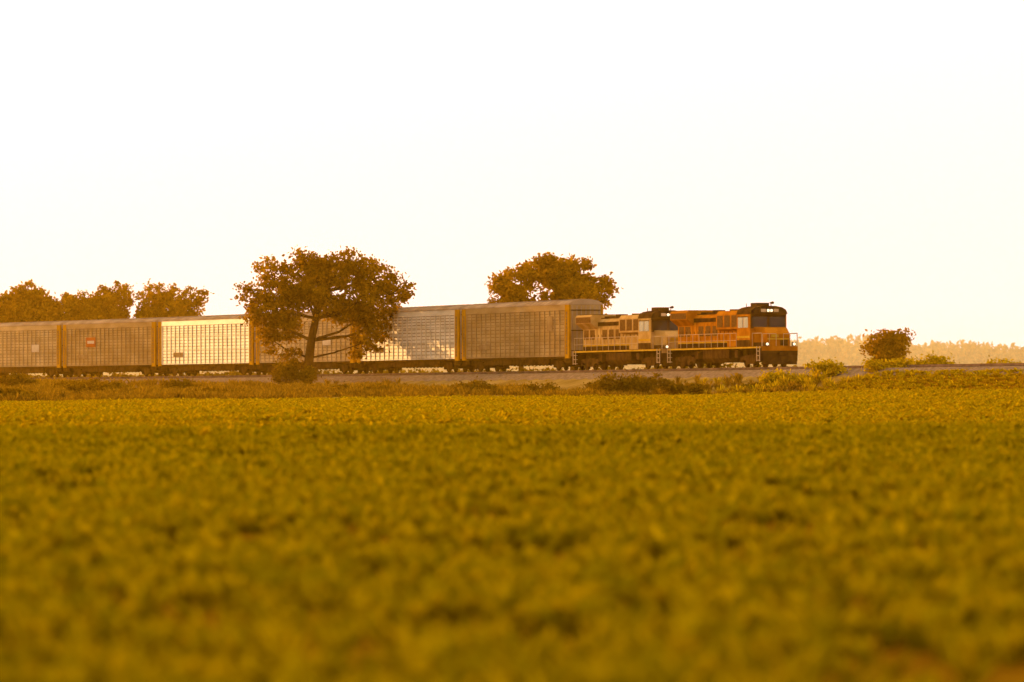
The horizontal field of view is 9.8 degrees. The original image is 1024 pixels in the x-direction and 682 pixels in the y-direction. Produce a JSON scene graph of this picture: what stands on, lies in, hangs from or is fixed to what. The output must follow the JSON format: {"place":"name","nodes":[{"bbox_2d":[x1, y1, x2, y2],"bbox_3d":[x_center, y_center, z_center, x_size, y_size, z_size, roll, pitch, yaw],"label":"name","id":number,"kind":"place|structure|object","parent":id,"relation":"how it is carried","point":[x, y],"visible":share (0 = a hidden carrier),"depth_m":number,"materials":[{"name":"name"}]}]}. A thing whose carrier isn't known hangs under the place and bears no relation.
{"place":"outdoors","nodes":[
{"label":"outdoors","id":0,"kind":"place"},
{"bbox_2d":[0,367,1023,438],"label":"crop field","id":1,"kind":"structure","parent":0,"point":[879,402],"depth_m":298.54,"materials":[{"name":"green plant"}]},
{"bbox_2d":[0,368,1023,681],"bbox_3d":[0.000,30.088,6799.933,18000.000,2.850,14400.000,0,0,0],"label":"ground","id":2,"kind":"structure","parent":0,"point":[922,662],"depth_m":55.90,"materials":[{"name":"green plant"}]},
{"bbox_2d":[0,370,40,386],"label":"bush","id":3,"kind":"object","parent":2,"relation":"on","point":[13,379],"visible":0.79,"depth_m":559.45,"materials":[{"name":"green plant"}]},
{"bbox_2d":[0,383,48,400],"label":"bush","id":4,"kind":"object","parent":2,"relation":"on","point":[6,391],"visible":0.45,"depth_m":449.31,"materials":[{"name":"green plant"}]},
{"bbox_2d":[0,279,68,373],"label":"broadleaf tree","id":5,"kind":"object","parent":2,"relation":"on","point":[22,303],"visible":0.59,"depth_m":797.37,"materials":[{"name":"green plant"}]},
{"bbox_2d":[51,375,101,386],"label":"bush","id":6,"kind":"object","parent":2,"relation":"on","point":[83,382],"visible":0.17,"depth_m":519.66,"materials":[{"name":"green plant"}]},
{"bbox_2d":[58,280,135,320],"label":"broadleaf tree","id":7,"kind":"object","parent":2,"relation":"on","point":[104,305],"visible":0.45,"depth_m":797.57,"materials":[{"name":"green plant"}]},
{"bbox_2d":[64,378,137,393],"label":"bush","id":8,"kind":"object","parent":2,"relation":"on","point":[74,386],"visible":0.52,"depth_m":480.91,"materials":[{"name":"green plant"}]},
{"bbox_2d":[129,278,214,317],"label":"broadleaf tree","id":9,"kind":"object","parent":2,"relation":"on","point":[165,303],"visible":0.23,"depth_m":799.07,"materials":[{"name":"green plant"}]},
{"bbox_2d":[159,377,205,387],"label":"bush","id":10,"kind":"object","parent":2,"relation":"on","point":[173,383],"visible":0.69,"depth_m":499.89,"materials":[{"name":"green plant"}]},
{"bbox_2d":[188,385,253,393],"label":"bush","id":11,"kind":"object","parent":2,"relation":"on","point":[213,389],"visible":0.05,"depth_m":454.65,"materials":[{"name":"green plant"}]},
{"bbox_2d":[267,358,321,384],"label":"bush","id":12,"kind":"object","parent":2,"relation":"on","point":[308,373],"visible":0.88,"depth_m":536.39,"materials":[{"name":"green plant"}]},
{"bbox_2d":[230,245,416,384],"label":"broadleaf tree","id":13,"kind":"object","parent":2,"relation":"on","point":[320,282],"visible":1,"depth_m":540.22,"materials":[{"name":"green plant"}]},
{"bbox_2d":[327,381,397,396],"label":"bush","id":14,"kind":"object","parent":2,"relation":"on","point":[377,387],"visible":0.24,"depth_m":469.69,"materials":[{"name":"green plant"}]},
{"bbox_2d":[23,363,808,377],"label":"trackside brush","id":15,"kind":"object","parent":2,"relation":"on","point":[325,371],"visible":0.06,"depth_m":573.04,"materials":[{"name":"green plant"}]},
{"bbox_2d":[0,373,844,401],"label":"verge grass","id":16,"kind":"structure","parent":2,"relation":"on","point":[151,389],"depth_m":454.45,"materials":[{"name":"green plant"}]},
{"bbox_2d":[447,375,501,394],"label":"bush","id":17,"kind":"object","parent":2,"relation":"on","point":[476,383],"visible":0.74,"depth_m":461.69,"materials":[{"name":"green plant"}]},
{"bbox_2d":[7,363,1023,383],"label":"railway track","id":18,"kind":"structure","parent":2,"relation":"on","point":[588,374],"depth_m":497.49,"materials":[{"name":"metal"}]},
{"bbox_2d":[0,321,74,377],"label":"autorack car","id":19,"kind":"object","parent":18,"relation":"on","point":[30,347],"visible":0.8,"depth_m":635.59,"materials":[{"name":"metal"}]},
{"bbox_2d":[63,317,174,376],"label":"autorack car","id":20,"kind":"object","parent":18,"relation":"on","point":[97,348],"visible":0.87,"depth_m":614.22,"materials":[{"name":"metal"}]},
{"bbox_2d":[158,313,269,375],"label":"autorack car","id":21,"kind":"object","parent":18,"relation":"on","point":[193,345],"visible":0.88,"depth_m":588.98,"materials":[{"name":"white metal"}]},
{"bbox_2d":[256,311,369,374],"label":"autorack car","id":22,"kind":"object","parent":18,"relation":"on","point":[342,362],"visible":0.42,"depth_m":558.65,"materials":[{"name":"metal"}]},
{"bbox_2d":[357,304,474,372],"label":"autorack car","id":23,"kind":"object","parent":18,"relation":"on","point":[426,336],"visible":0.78,"depth_m":533.92,"materials":[{"name":"silver metal"}]},
{"bbox_2d":[462,299,602,371],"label":"autorack car","id":24,"kind":"object","parent":18,"relation":"on","point":[501,336],"visible":0.94,"depth_m":509.19,"materials":[{"name":"metal"}]},
{"bbox_2d":[573,306,694,369],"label":"locomotive","id":25,"kind":"object","parent":18,"relation":"on","point":[614,341],"visible":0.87,"depth_m":486.03,"materials":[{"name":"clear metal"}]},
{"bbox_2d":[667,301,797,367],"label":"locomotive","id":26,"kind":"object","parent":18,"relation":"on","point":[755,334],"visible":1,"depth_m":462.69,"materials":[{"name":"orange metal"}]},
{"bbox_2d":[484,258,554,370],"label":"broadleaf tree","id":27,"kind":"object","parent":2,"relation":"on","point":[504,287],"visible":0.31,"depth_m":618.45,"materials":[{"name":"green plant"}]},
{"bbox_2d":[33,333,1023,373],"bbox_3d":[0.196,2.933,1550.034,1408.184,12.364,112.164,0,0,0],"label":"distant treeline","id":28,"kind":"object","parent":2,"relation":"on","point":[845,352],"visible":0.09,"depth_m":1511.82,"materials":[{"name":"green plant"}]},
{"bbox_2d":[520,380,559,394],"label":"bush","id":29,"kind":"object","parent":2,"relation":"on","point":[546,385],"visible":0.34,"depth_m":451.55,"materials":[{"name":"green plant"}]},
{"bbox_2d":[525,252,622,369],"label":"broadleaf tree","id":30,"kind":"object","parent":2,"relation":"on","point":[567,280],"visible":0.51,"depth_m":620.46,"materials":[{"name":"green plant"}]},
{"bbox_2d":[579,381,609,390],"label":"bush","id":31,"kind":"object","parent":2,"relation":"on","point":[588,384],"visible":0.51,"depth_m":439.76,"materials":[{"name":"green plant"}]},
{"bbox_2d":[591,371,676,394],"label":"bush","id":32,"kind":"object","parent":2,"relation":"on","point":[637,383],"visible":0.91,"depth_m":437.54,"materials":[{"name":"green plant"}]},
{"bbox_2d":[661,380,712,394],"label":"bush","id":33,"kind":"object","parent":2,"relation":"on","point":[689,387],"visible":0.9,"depth_m":439.82,"materials":[{"name":"green plant"}]},
{"bbox_2d":[735,379,766,389],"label":"bush","id":34,"kind":"object","parent":2,"relation":"on","point":[746,385],"visible":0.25,"depth_m":435.89,"materials":[{"name":"green plant"}]},
{"bbox_2d":[758,368,795,385],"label":"bush","id":35,"kind":"object","parent":2,"relation":"on","point":[766,377],"visible":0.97,"depth_m":437.54,"materials":[{"name":"green plant"}]},
{"bbox_2d":[698,369,865,393],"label":"yellow weeds","id":36,"kind":"object","parent":2,"relation":"on","point":[803,379],"visible":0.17,"depth_m":433.02,"materials":[{"name":"yellow plant"}]},
{"bbox_2d":[803,357,851,376],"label":"bush","id":37,"kind":"object","parent":2,"relation":"on","point":[832,367],"visible":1,"depth_m":435.47,"materials":[{"name":"green plant"}]},
{"bbox_2d":[858,327,915,363],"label":"bush","id":38,"kind":"object","parent":2,"relation":"on","point":[889,344],"visible":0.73,"depth_m":598.69,"materials":[{"name":"green plant"}]},
{"bbox_2d":[860,356,914,374],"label":"bush","id":39,"kind":"object","parent":2,"relation":"on","point":[876,366],"visible":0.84,"depth_m":429.60,"materials":[{"name":"green plant"}]},
{"bbox_2d":[907,350,959,364],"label":"bush","id":40,"kind":"object","parent":2,"relation":"on","point":[934,359],"visible":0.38,"depth_m":433.37,"materials":[{"name":"green plant"}]},
{"bbox_2d":[979,355,1020,363],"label":"bush","id":41,"kind":"object","parent":2,"relation":"on","point":[1000,360],"visible":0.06,"depth_m":424.81,"materials":[{"name":"green plant"}]},
{"bbox_2d":[0,0,1023,365],"label":"sky","id":42,"kind":"structure","parent":0,"point":[852,167],"materials":[{"name":"white"}]}
]}

